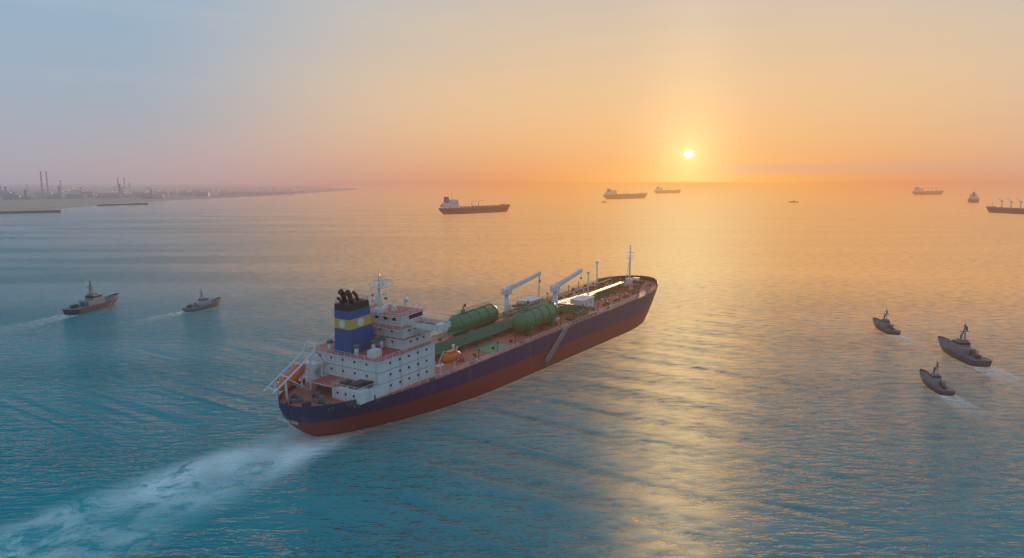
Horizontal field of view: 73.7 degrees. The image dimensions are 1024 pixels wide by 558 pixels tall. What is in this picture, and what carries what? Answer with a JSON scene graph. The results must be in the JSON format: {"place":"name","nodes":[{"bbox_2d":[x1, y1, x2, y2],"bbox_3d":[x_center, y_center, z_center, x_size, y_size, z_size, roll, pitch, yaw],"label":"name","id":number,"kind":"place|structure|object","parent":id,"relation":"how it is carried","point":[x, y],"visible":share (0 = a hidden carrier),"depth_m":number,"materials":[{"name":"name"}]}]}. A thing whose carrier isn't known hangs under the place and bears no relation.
{"place":"outdoors","nodes":[
{"label":"outdoors","id":0,"kind":"place"},
{"bbox_2d":[0,182,1023,557],"bbox_3d":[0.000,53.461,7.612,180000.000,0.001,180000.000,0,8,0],"label":"sea","id":1,"kind":"structure","parent":0,"point":[752,386],"depth_m":183.70,"materials":[{"name":"blue liquid"}]},
{"bbox_2d":[62,278,118,314],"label":"patrol boat","id":2,"kind":"object","parent":1,"relation":"on","point":[93,302],"visible":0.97,"depth_m":290.14,"materials":[{"name":"grey metal"}]},
{"bbox_2d":[182,288,221,311],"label":"patrol boat","id":3,"kind":"object","parent":1,"relation":"on","point":[203,303],"visible":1,"depth_m":293.34,"materials":[{"name":"grey metal"}]},
{"bbox_2d":[0,171,482,213],"bbox_3d":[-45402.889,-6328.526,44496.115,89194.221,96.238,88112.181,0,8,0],"label":"coastline","id":4,"kind":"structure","parent":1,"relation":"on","point":[27,197],"depth_m":3297.31,"materials":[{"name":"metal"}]},
{"bbox_2d":[320,423,388,436],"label":"tanker waterline foam","id":5,"kind":"object","parent":1,"relation":"on","point":[342,433],"visible":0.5,"depth_m":147.84,"materials":[{"name":"white"}]},
{"bbox_2d":[263,245,657,435],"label":"tanker ship","id":6,"kind":"object","parent":1,"relation":"on","point":[374,364],"visible":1,"depth_m":161.01,"materials":[{"name":"white paint"}]},
{"bbox_2d":[438,197,509,213],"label":"tanker","id":7,"kind":"object","parent":1,"relation":"on","point":[450,206],"visible":0.97,"depth_m":1163.74,"materials":[{"name":"white paint"}]},
{"bbox_2d":[603,189,646,198],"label":"tanker","id":8,"kind":"object","parent":1,"relation":"on","point":[610,194],"visible":0.95,"depth_m":2149.65,"materials":[{"name":"white paint"}]},
{"bbox_2d":[654,187,680,193],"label":"tanker","id":9,"kind":"object","parent":1,"relation":"on","point":[658,190],"visible":0.97,"depth_m":3176.34,"materials":[{"name":"white paint"}]},
{"bbox_2d":[873,310,900,334],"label":"patrol boat","id":10,"kind":"object","parent":1,"relation":"on","point":[884,325],"visible":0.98,"depth_m":249.14,"materials":[{"name":"grey metal"}]},
{"bbox_2d":[912,187,943,194],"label":"cargo ship","id":11,"kind":"object","parent":1,"relation":"on","point":[918,191],"visible":0.98,"depth_m":2841.07,"materials":[{"name":"white paint"}]},
{"bbox_2d":[919,360,955,395],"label":"patrol boat","id":12,"kind":"object","parent":1,"relation":"on","point":[934,382],"visible":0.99,"depth_m":179.40,"materials":[{"name":"grey metal"}]},
{"bbox_2d":[938,322,992,366],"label":"patrol boat","id":13,"kind":"object","parent":1,"relation":"on","point":[961,349],"visible":0.98,"depth_m":209.84,"materials":[{"name":"grey metal"}]},
{"bbox_2d":[968,192,979,202],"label":"ship","id":14,"kind":"object","parent":1,"relation":"on","point":[973,198],"visible":0.99,"depth_m":1760.86,"materials":[{"name":"white paint"}]},
{"bbox_2d":[986,198,1023,213],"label":"cargo ship","id":15,"kind":"object","parent":1,"relation":"on","point":[1001,209],"visible":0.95,"depth_m":1175.94,"materials":[{"name":"white paint"}]},
{"bbox_2d":[0,0,1023,181],"label":"sky","id":16,"kind":"structure","parent":0,"point":[91,90],"materials":[{"name":"orange"}]}
]}

